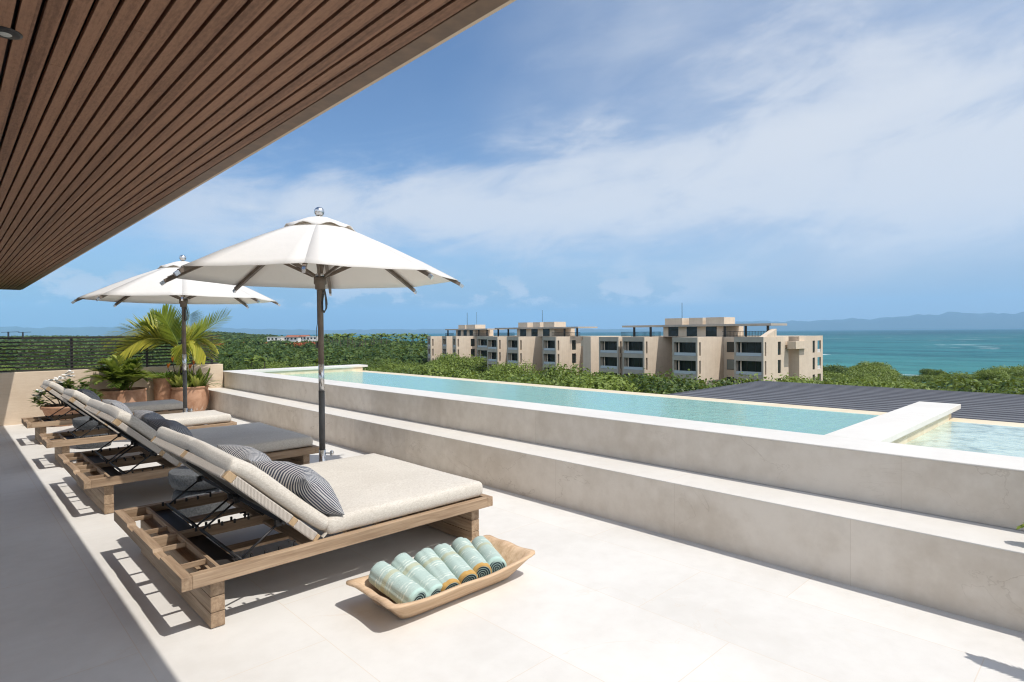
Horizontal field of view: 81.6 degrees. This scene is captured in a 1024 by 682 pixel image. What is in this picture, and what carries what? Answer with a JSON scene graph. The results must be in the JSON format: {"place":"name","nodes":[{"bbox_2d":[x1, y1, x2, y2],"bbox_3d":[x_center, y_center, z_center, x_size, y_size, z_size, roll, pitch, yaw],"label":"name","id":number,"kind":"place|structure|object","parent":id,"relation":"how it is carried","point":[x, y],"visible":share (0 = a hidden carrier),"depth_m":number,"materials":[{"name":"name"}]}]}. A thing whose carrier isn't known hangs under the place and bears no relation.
{"place":"outdoors","nodes":[
{"label":"outdoors","id":0,"kind":"place"},
{"bbox_2d":[168,466,228,522],"bbox_3d":[-2.395,1.166,4.572,0.436,0.368,0.436,-1,1,-44],"label":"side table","id":1,"kind":"object","parent":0,"point":[182,479],"visible":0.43,"depth_m":4.40,"materials":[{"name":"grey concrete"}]},
{"bbox_2d":[0,0,515,289],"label":"roof overhang","id":2,"kind":"object","parent":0,"point":[117,116],"visible":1,"depth_m":2.02,"materials":[{"name":"brown"}]},
{"bbox_2d":[0,26,22,39],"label":"recessed downlight","id":3,"kind":"object","parent":2,"relation":"attached to","point":[8,33],"visible":1,"depth_m":1.62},
{"bbox_2d":[267,337,283,341],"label":"distant house","id":4,"kind":"structure","parent":0,"point":[274,338],"depth_m":636.04,"materials":[{"name":"white"}]},
{"bbox_2d":[286,335,300,341],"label":"distant house","id":5,"kind":"structure","parent":0,"point":[294,338],"depth_m":636.15,"materials":[{"name":"paint"}]},
{"bbox_2d":[306,336,317,340],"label":"distant house","id":6,"kind":"structure","parent":0,"point":[312,338],"depth_m":685.90,"materials":[{"name":"white"}]},
{"bbox_2d":[0,312,1023,335],"bbox_3d":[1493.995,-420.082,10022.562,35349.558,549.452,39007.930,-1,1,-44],"label":"hills","id":7,"kind":"structure","parent":0,"point":[957,320],"depth_m":17941.37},
{"bbox_2d":[0,0,1023,329],"label":"sky","id":8,"kind":"structure","parent":0,"point":[602,164],"materials":[{"name":"blue"}]},
{"bbox_2d":[273,329,1023,386],"bbox_3d":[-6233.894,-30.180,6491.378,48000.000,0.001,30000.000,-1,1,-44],"label":"sea","id":9,"kind":"structure","parent":0,"point":[908,352],"depth_m":600.67,"materials":[{"name":"liquid"}]},
{"bbox_2d":[665,381,1023,422],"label":"ribbed roof house","id":10,"kind":"structure","parent":0,"point":[994,407],"depth_m":30.66,"materials":[{"name":"grey metal"}]},
{"label":"ground","id":11,"kind":"structure","parent":0,"visible":0},
{"bbox_2d":[0,331,428,369],"bbox_3d":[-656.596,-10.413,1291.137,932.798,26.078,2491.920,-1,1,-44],"label":"forest","id":12,"kind":"object","parent":11,"relation":"on","point":[342,353],"visible":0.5,"depth_m":263.79,"materials":[{"name":"plant"}]},
{"bbox_2d":[206,357,237,370],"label":"tree","id":13,"kind":"object","parent":11,"relation":"on","point":[228,361],"visible":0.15,"depth_m":186.25,"materials":[{"name":"green plant"}]},
{"bbox_2d":[221,352,236,368],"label":"palm tree","id":14,"kind":"object","parent":11,"relation":"on","point":[230,354],"visible":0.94,"depth_m":195.49,"materials":[{"name":"green plant"}]},
{"bbox_2d":[225,361,271,370],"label":"tree","id":15,"kind":"object","parent":11,"relation":"on","point":[254,366],"visible":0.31,"depth_m":177.11,"materials":[{"name":"green plant"}]},
{"bbox_2d":[252,355,275,368],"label":"palm tree","id":16,"kind":"object","parent":11,"relation":"on","point":[264,358],"visible":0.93,"depth_m":159.32,"materials":[{"name":"green plant"}]},
{"bbox_2d":[258,359,298,368],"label":"tree","id":17,"kind":"object","parent":11,"relation":"on","point":[280,364],"visible":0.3,"depth_m":180.84,"materials":[{"name":"green plant"}]},
{"bbox_2d":[274,359,311,366],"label":"tree","id":18,"kind":"object","parent":11,"relation":"on","point":[298,361],"visible":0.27,"depth_m":183.14,"materials":[{"name":"green plant"}]},
{"bbox_2d":[306,358,324,365],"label":"palm tree","id":19,"kind":"object","parent":11,"relation":"on","point":[314,361],"visible":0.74,"depth_m":167.35,"materials":[{"name":"green plant"}]},
{"bbox_2d":[345,358,387,367],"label":"tree","id":20,"kind":"object","parent":11,"relation":"on","point":[364,362],"visible":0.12,"depth_m":176.56,"materials":[{"name":"green plant"}]},
{"bbox_2d":[362,363,381,368],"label":"tree","id":21,"kind":"object","parent":11,"relation":"on","point":[375,366],"visible":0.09,"depth_m":163.00,"materials":[{"name":"green plant"}]},
{"bbox_2d":[363,366,392,372],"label":"tree","id":22,"kind":"object","parent":11,"relation":"on","point":[368,369],"visible":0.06,"depth_m":144.55,"materials":[{"name":"green plant"}]},
{"bbox_2d":[375,362,399,372],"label":"tree","id":23,"kind":"object","parent":11,"relation":"on","point":[388,367],"visible":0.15,"depth_m":160.19,"materials":[{"name":"green plant"}]},
{"bbox_2d":[371,358,405,365],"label":"tree","id":24,"kind":"object","parent":11,"relation":"on","point":[396,362],"visible":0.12,"depth_m":182.25,"materials":[{"name":"green plant"}]},
{"bbox_2d":[388,366,418,374],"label":"tree","id":25,"kind":"object","parent":11,"relation":"on","point":[404,371],"visible":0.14,"depth_m":144.62,"materials":[{"name":"green plant"}]},
{"bbox_2d":[413,362,456,373],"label":"tree","id":26,"kind":"object","parent":11,"relation":"on","point":[429,366],"visible":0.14,"depth_m":148.28,"materials":[{"name":"green plant"}]},
{"bbox_2d":[417,368,471,377],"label":"tree","id":27,"kind":"object","parent":11,"relation":"on","point":[434,374],"visible":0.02,"depth_m":100.30,"materials":[{"name":"green plant"}]},
{"bbox_2d":[416,364,478,378],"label":"tree","id":28,"kind":"object","parent":11,"relation":"on","point":[451,374],"visible":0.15,"depth_m":97.78,"materials":[{"name":"green plant"}]},
{"bbox_2d":[430,352,486,367],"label":"tree","id":29,"kind":"object","parent":11,"relation":"on","point":[450,357],"visible":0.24,"depth_m":172.74,"materials":[{"name":"green plant"}]},
{"bbox_2d":[432,354,486,371],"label":"tree","id":30,"kind":"object","parent":11,"relation":"on","point":[465,364],"visible":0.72,"depth_m":165.93,"materials":[{"name":"green plant"}]},
{"bbox_2d":[427,312,504,373],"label":"apartment building","id":31,"kind":"structure","parent":11,"relation":"on","point":[466,340],"depth_m":196.27,"materials":[{"name":"beige paint"}]},
{"bbox_2d":[474,368,519,380],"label":"tree","id":32,"kind":"object","parent":11,"relation":"on","point":[499,376],"visible":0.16,"depth_m":111.03,"materials":[{"name":"green plant"}]},
{"bbox_2d":[481,376,536,383],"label":"tree","id":33,"kind":"object","parent":11,"relation":"on","point":[515,381],"visible":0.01,"depth_m":76.14,"materials":[{"name":"green plant"}]},
{"bbox_2d":[485,359,536,378],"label":"tree","id":34,"kind":"object","parent":11,"relation":"on","point":[511,367],"visible":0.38,"depth_m":137.46,"materials":[{"name":"green plant"}]},
{"bbox_2d":[502,369,561,385],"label":"tree","id":35,"kind":"object","parent":11,"relation":"on","point":[547,381],"visible":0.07,"depth_m":89.56,"materials":[{"name":"green plant"}]},
{"bbox_2d":[487,313,627,374],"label":"apartment building","id":36,"kind":"structure","parent":11,"relation":"on","point":[541,344],"depth_m":151.28,"materials":[{"name":"beige paint"}]},
{"bbox_2d":[546,340,554,347],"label":"balcony door","id":37,"kind":"structure","parent":36,"relation":"in","point":[551,344],"depth_m":144.97,"materials":[{"name":"black glass"}]},
{"bbox_2d":[546,354,554,361],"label":"balcony door","id":38,"kind":"structure","parent":36,"relation":"in","point":[551,357],"depth_m":144.86,"materials":[{"name":"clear glass"}]},
{"bbox_2d":[529,378,605,389],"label":"tree","id":39,"kind":"object","parent":11,"relation":"on","point":[581,385],"visible":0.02,"depth_m":69.22,"materials":[{"name":"green plant"}]},
{"bbox_2d":[532,362,618,385],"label":"tree","id":40,"kind":"object","parent":11,"relation":"on","point":[557,374],"visible":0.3,"depth_m":96.51,"materials":[{"name":"green plant"}]},
{"bbox_2d":[557,372,640,391],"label":"tree","id":41,"kind":"object","parent":11,"relation":"on","point":[610,383],"visible":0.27,"depth_m":77.06,"materials":[{"name":"green plant"}]},
{"bbox_2d":[604,371,670,388],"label":"tree","id":42,"kind":"object","parent":11,"relation":"on","point":[638,379],"visible":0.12,"depth_m":92.81,"materials":[{"name":"green plant"}]},
{"bbox_2d":[632,368,751,393],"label":"tree","id":43,"kind":"object","parent":11,"relation":"on","point":[670,386],"visible":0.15,"depth_m":76.39,"materials":[{"name":"green plant"}]},
{"bbox_2d":[599,317,822,384],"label":"apartment building","id":44,"kind":"structure","parent":11,"relation":"on","point":[716,348],"depth_m":111.78,"materials":[{"name":"beige paint"}]},
{"bbox_2d":[603,341,616,349],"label":"balcony door","id":45,"kind":"structure","parent":44,"relation":"in","point":[609,345],"depth_m":125.83,"materials":[{"name":"black glass"}]},
{"bbox_2d":[603,357,616,365],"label":"balcony door","id":46,"kind":"structure","parent":44,"relation":"in","point":[609,361],"depth_m":125.92,"materials":[{"name":"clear glass"}]},
{"bbox_2d":[627,341,642,350],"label":"balcony door","id":47,"kind":"structure","parent":44,"relation":"in","point":[633,346],"depth_m":121.30,"materials":[{"name":"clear glass"}]},
{"bbox_2d":[627,358,642,366],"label":"balcony door","id":48,"kind":"structure","parent":44,"relation":"in","point":[633,362],"depth_m":121.36,"materials":[{"name":"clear glass"}]},
{"bbox_2d":[668,327,677,335],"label":"penthouse window","id":49,"kind":"structure","parent":44,"relation":"in","point":[672,331],"depth_m":121.53,"materials":[{"name":"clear glass"}]},
{"bbox_2d":[677,342,695,352],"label":"balcony door","id":50,"kind":"structure","parent":44,"relation":"in","point":[686,347],"depth_m":108.42,"materials":[{"name":"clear glass"}]},
{"bbox_2d":[677,360,695,370],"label":"balcony door","id":51,"kind":"structure","parent":44,"relation":"in","point":[684,365],"depth_m":108.50,"materials":[{"name":"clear glass"}]},
{"bbox_2d":[687,327,696,335],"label":"penthouse window","id":52,"kind":"structure","parent":44,"relation":"in","point":[691,331],"depth_m":118.45,"materials":[{"name":"black glass"}]},
{"bbox_2d":[706,326,716,335],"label":"penthouse window","id":53,"kind":"structure","parent":44,"relation":"in","point":[710,331],"depth_m":115.44,"materials":[{"name":"black glass"}]},
{"bbox_2d":[727,342,733,351],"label":"window","id":54,"kind":"structure","parent":44,"relation":"in","point":[730,345],"depth_m":111.48,"materials":[{"name":"grey glass"}]},
{"bbox_2d":[727,359,733,369],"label":"window","id":55,"kind":"structure","parent":44,"relation":"in","point":[730,363],"depth_m":111.56,"materials":[{"name":"grey glass"}]},
{"bbox_2d":[738,342,760,352],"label":"balcony door","id":56,"kind":"structure","parent":44,"relation":"in","point":[747,347],"depth_m":105.06,"materials":[{"name":"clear glass"}]},
{"bbox_2d":[738,361,761,371],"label":"balcony door","id":57,"kind":"structure","parent":44,"relation":"in","point":[751,366],"depth_m":105.01,"materials":[{"name":"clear glass"}]},
{"bbox_2d":[725,371,841,384],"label":"tree","id":58,"kind":"object","parent":11,"relation":"on","point":[784,379],"visible":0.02,"depth_m":78.44,"materials":[{"name":"green plant"}]},
{"bbox_2d":[779,376,827,382],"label":"tree","id":59,"kind":"object","parent":11,"relation":"on","point":[802,380],"depth_m":98.08,"materials":[{"name":"green plant"}]},
{"bbox_2d":[830,373,847,379],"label":"tree","id":60,"kind":"object","parent":11,"relation":"on","point":[840,375],"visible":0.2,"depth_m":137.79,"materials":[{"name":"green plant"}]},
{"bbox_2d":[823,363,856,373],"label":"tree","id":61,"kind":"object","parent":11,"relation":"on","point":[839,368],"visible":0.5,"depth_m":162.20,"materials":[{"name":"green plant"}]},
{"bbox_2d":[818,370,863,380],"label":"tree","id":62,"kind":"object","parent":11,"relation":"on","point":[852,373],"visible":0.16,"depth_m":141.06,"materials":[{"name":"green plant"}]},
{"bbox_2d":[850,360,892,369],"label":"tree","id":63,"kind":"object","parent":11,"relation":"on","point":[875,363],"visible":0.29,"depth_m":167.80,"materials":[{"name":"green plant"}]},
{"bbox_2d":[845,364,899,378],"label":"tree","id":64,"kind":"object","parent":11,"relation":"on","point":[877,369],"visible":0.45,"depth_m":156.24,"materials":[{"name":"green plant"}]},
{"bbox_2d":[815,376,934,389],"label":"tree","id":65,"kind":"object","parent":11,"relation":"on","point":[855,381],"visible":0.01,"depth_m":74.58,"materials":[{"name":"green plant"}]},
{"bbox_2d":[861,376,889,383],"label":"tree","id":66,"kind":"object","parent":11,"relation":"on","point":[874,379],"visible":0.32,"depth_m":134.76,"materials":[{"name":"green plant"}]},
{"bbox_2d":[854,371,904,383],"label":"tree","id":67,"kind":"object","parent":11,"relation":"on","point":[879,375],"visible":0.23,"depth_m":138.38,"materials":[{"name":"green plant"}]},
{"bbox_2d":[836,377,929,389],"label":"tree","id":68,"kind":"object","parent":11,"relation":"on","point":[866,382],"visible":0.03,"depth_m":74.26,"materials":[{"name":"green plant"}]},
{"bbox_2d":[886,380,919,387],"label":"tree","id":69,"kind":"object","parent":11,"relation":"on","point":[898,384],"visible":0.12,"depth_m":131.83,"materials":[{"name":"green plant"}]},
{"bbox_2d":[898,374,923,379],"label":"tree","id":70,"kind":"object","parent":11,"relation":"on","point":[904,377],"visible":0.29,"depth_m":165.48,"materials":[{"name":"green plant"}]},
{"bbox_2d":[905,377,930,382],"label":"tree","id":71,"kind":"object","parent":11,"relation":"on","point":[918,380],"visible":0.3,"depth_m":159.65,"materials":[{"name":"green plant"}]},
{"bbox_2d":[919,368,945,375],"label":"tree","id":72,"kind":"object","parent":11,"relation":"on","point":[927,371],"visible":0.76,"depth_m":174.98,"materials":[{"name":"green plant"}]},
{"bbox_2d":[944,370,975,378],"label":"tree","id":73,"kind":"object","parent":11,"relation":"on","point":[963,374],"visible":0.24,"depth_m":162.94,"materials":[{"name":"green plant"}]},
{"bbox_2d":[923,369,1023,394],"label":"tree","id":74,"kind":"object","parent":11,"relation":"on","point":[985,386],"visible":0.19,"depth_m":73.88,"materials":[{"name":"green plant"}]},
{"bbox_2d":[971,370,1009,380],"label":"tree","id":75,"kind":"object","parent":11,"relation":"on","point":[990,374],"visible":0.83,"depth_m":147.29,"materials":[{"name":"green plant"}]},
{"bbox_2d":[976,364,1023,372],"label":"tree","id":76,"kind":"object","parent":11,"relation":"on","point":[997,368],"visible":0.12,"depth_m":158.04,"materials":[{"name":"green plant"}]},
{"bbox_2d":[990,375,1023,385],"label":"tree","id":77,"kind":"object","parent":11,"relation":"on","point":[1006,378],"visible":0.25,"depth_m":133.90,"materials":[{"name":"green plant"}]},
{"bbox_2d":[1002,368,1023,377],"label":"tree","id":78,"kind":"object","parent":11,"relation":"on","point":[1017,373],"visible":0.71,"depth_m":148.11,"materials":[{"name":"green plant"}]},
{"bbox_3d":[-2.641,9.554,1.278,15.450,15.699,19.200,-1,1,-44],"label":"terrace house","id":79,"kind":"object","parent":11,"relation":"on","visible":0},
{"bbox_2d":[0,364,222,425],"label":"parapet wall","id":80,"kind":"structure","parent":79,"relation":"on","point":[16,391],"depth_m":9.55,"materials":[{"name":"beige paint"}]},
{"bbox_2d":[0,335,218,371],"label":"slat fence","id":81,"kind":"object","parent":80,"relation":"on","point":[71,351],"visible":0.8,"depth_m":9.93,"materials":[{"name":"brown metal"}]},
{"bbox_2d":[0,409,1023,681],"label":"terrace floor","id":82,"kind":"structure","parent":79,"relation":"on","point":[88,593],"depth_m":2.92,"materials":[{"name":"concrete"}]},
{"bbox_2d":[27,370,102,426],"bbox_3d":[-6.964,0.883,9.296,1.146,0.864,0.587,-1,1,-15],"label":"potted shrub","id":83,"kind":"object","parent":82,"relation":"on","point":[48,409],"visible":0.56,"depth_m":9.19,"materials":[{"name":"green plant"}]},
{"bbox_2d":[72,416,111,448],"bbox_3d":[-5.264,1.145,7.473,0.436,0.368,0.436,-1,1,-44],"label":"side table","id":84,"kind":"object","parent":82,"relation":"on","point":[77,422],"visible":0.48,"depth_m":7.30,"materials":[{"name":"grey concrete"}]},
{"bbox_2d":[21,380,189,444],"bbox_3d":[-5.679,0.913,8.390,1.895,0.804,0.700,-1,1,-44],"label":"sun bed","id":85,"kind":"object","parent":82,"relation":"on","point":[42,423],"visible":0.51,"depth_m":8.05,"materials":[{"name":"fabric"}]},
{"bbox_2d":[77,389,100,400],"bbox_3d":[-5.853,0.793,8.222,0.540,0.330,0.185,1,44,48],"label":"throw pillow","id":86,"kind":"object","parent":85,"relation":"on","point":[91,394],"visible":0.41,"depth_m":8.08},
{"bbox_2d":[75,354,165,413],"bbox_3d":[-6.503,0.760,9.912,1.292,1.084,1.198,-1,1,-44],"label":"potted cycad","id":87,"kind":"object","parent":82,"relation":"on","point":[122,377],"visible":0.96,"depth_m":9.81,"materials":[{"name":"plant"}]},
{"bbox_2d":[39,389,236,466],"bbox_3d":[-4.387,0.920,7.059,1.895,0.809,0.700,-1,1,-44],"label":"sun bed","id":88,"kind":"object","parent":82,"relation":"on","point":[80,400],"visible":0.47,"depth_m":6.71,"materials":[{"name":"fabric"}]},
{"bbox_2d":[102,399,132,414],"bbox_3d":[-4.564,0.808,6.881,0.540,0.330,0.182,0,44,45],"label":"throw pillow","id":89,"kind":"object","parent":88,"relation":"on","point":[121,405],"visible":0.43,"depth_m":6.75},
{"bbox_2d":[99,304,232,411],"bbox_3d":[-6.247,0.275,10.701,2.464,2.027,1.019,0,1,0],"label":"potted palm","id":90,"kind":"object","parent":82,"relation":"on","point":[165,325],"visible":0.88,"depth_m":10.60,"materials":[{"name":"plant"}]},
{"bbox_2d":[152,370,180,410],"bbox_3d":[-6.232,0.894,10.626,0.720,0.791,0.695,-1,1,-44],"label":"potted fern","id":91,"kind":"object","parent":82,"relation":"on","point":[162,388],"visible":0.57,"depth_m":10.47,"materials":[{"name":"ceramic"}]},
{"bbox_2d":[71,255,280,426],"bbox_3d":[-4.594,0.054,8.316,2.371,2.513,2.371,0,1,39],"label":"patio umbrella","id":92,"kind":"object","parent":82,"relation":"on","point":[146,287],"visible":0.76,"depth_m":7.88,"materials":[{"name":"fabric"}]},
{"bbox_2d":[57,399,318,513],"bbox_3d":[-3.055,0.931,5.662,1.895,0.809,1.420,-1,1,-44],"label":"sun bed","id":93,"kind":"object","parent":82,"relation":"on","point":[94,475],"visible":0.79,"depth_m":5.31,"materials":[{"name":"fabric"}]},
{"bbox_2d":[134,410,164,424],"bbox_3d":[-3.463,0.811,5.720,0.600,0.340,0.230,1,44,50],"label":"throw pillow","id":94,"kind":"object","parent":93,"relation":"on","point":[144,415],"visible":0.39,"depth_m":5.59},
{"bbox_2d":[148,419,192,436],"bbox_3d":[-3.003,0.830,5.247,0.630,0.330,0.231,0,44,44],"label":"throw pillow","id":95,"kind":"object","parent":93,"relation":"on","point":[174,425],"visible":0.37,"depth_m":5.13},
{"bbox_2d":[114,426,492,628],"bbox_3d":[-1.320,0.944,3.866,1.895,0.808,1.465,-1,1,-44],"label":"sun bed","id":96,"kind":"object","parent":82,"relation":"on","point":[196,567],"visible":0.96,"depth_m":3.42,"materials":[{"name":"fabric"}]},
{"bbox_2d":[217,444,271,463],"bbox_3d":[-1.725,0.833,3.910,0.660,0.330,0.230,1,44,48],"label":"throw pillow","id":97,"kind":"object","parent":96,"relation":"on","point":[247,454],"visible":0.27,"depth_m":3.80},
{"bbox_2d":[252,461,344,514],"bbox_3d":[-1.240,0.838,3.412,0.660,0.330,0.235,0,44,43],"label":"throw pillow","id":98,"kind":"object","parent":96,"relation":"on","point":[312,487],"visible":0.67,"depth_m":3.23,"materials":[{"name":"fabric"}]},
{"bbox_2d":[160,207,463,461],"bbox_3d":[-1.687,0.078,5.243,2.371,2.513,2.371,0,1,9],"label":"patio umbrella","id":99,"kind":"object","parent":82,"relation":"on","point":[319,253],"visible":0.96,"depth_m":5.04,"materials":[{"name":"fabric"}]},
{"bbox_2d":[346,535,534,618],"bbox_3d":[-0.356,1.281,3.217,0.981,0.142,0.442,-1,1,-44],"label":"wooden trough","id":100,"kind":"object","parent":82,"relation":"on","point":[515,557],"visible":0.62,"depth_m":3.07,"materials":[{"name":"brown wood"}]},
{"bbox_2d":[368,561,426,603],"bbox_3d":[-0.582,1.246,3.011,0.324,0.123,0.130,17,50,36],"label":"rolled towel","id":101,"kind":"object","parent":100,"relation":"in","point":[392,583],"visible":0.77,"depth_m":2.97,"materials":[{"name":"fabric"}]},
{"bbox_2d":[391,553,442,596],"bbox_3d":[-0.497,1.244,3.100,0.324,0.119,0.133,24,32,38],"label":"rolled towel","id":102,"kind":"object","parent":100,"relation":"in","point":[408,566],"visible":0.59,"depth_m":3.07,"materials":[{"name":"fabric"}]},
{"bbox_2d":[414,548,460,591],"bbox_3d":[-0.402,1.242,3.178,0.134,0.118,0.324,9,11,-39],"label":"rolled towel","id":103,"kind":"object","parent":100,"relation":"in","point":[430,561],"visible":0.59,"depth_m":3.14,"materials":[{"name":"fabric"}]},
{"bbox_2d":[433,543,477,583],"bbox_3d":[-0.316,1.239,3.264,0.134,0.118,0.324,39,-10,-37],"label":"rolled towel","id":104,"kind":"object","parent":100,"relation":"in","point":[460,569],"visible":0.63,"depth_m":3.20,"materials":[{"name":"fabric"}]},
{"bbox_2d":[451,537,491,577],"bbox_3d":[-0.234,1.237,3.354,0.124,0.128,0.324,-36,25,-16],"label":"rolled towel","id":105,"kind":"object","parent":100,"relation":"in","point":[470,555],"visible":0.64,"depth_m":3.29,"materials":[{"name":"fabric"}]},
{"bbox_2d":[471,536,506,572],"bbox_3d":[-0.139,1.247,3.433,0.124,0.129,0.324,-14,10,-19],"label":"rolled towel","id":106,"kind":"object","parent":100,"relation":"in","point":[488,552],"visible":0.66,"depth_m":3.35,"materials":[{"name":"fabric"}]},
{"bbox_2d":[206,387,1023,632],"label":"stone step","id":107,"kind":"object","parent":82,"relation":"on","point":[969,569],"visible":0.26,"depth_m":3.76,"materials":[{"name":"stone"}]},
{"bbox_2d":[223,364,1023,530],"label":"infinity pool","id":108,"kind":"structure","parent":79,"relation":"on","point":[877,460],"depth_m":4.33,"materials":[{"name":"concrete"}]},
{"bbox_2d":[290,371,878,434],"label":"pool water","id":109,"kind":"structure","parent":108,"relation":"in","point":[818,422],"depth_m":6.85,"materials":[{"name":"liquid"}]},
{"bbox_2d":[906,421,1023,456],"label":"spa water","id":110,"kind":"structure","parent":108,"relation":"in","point":[998,439],"depth_m":4.53,"materials":[{"name":"liquid"}]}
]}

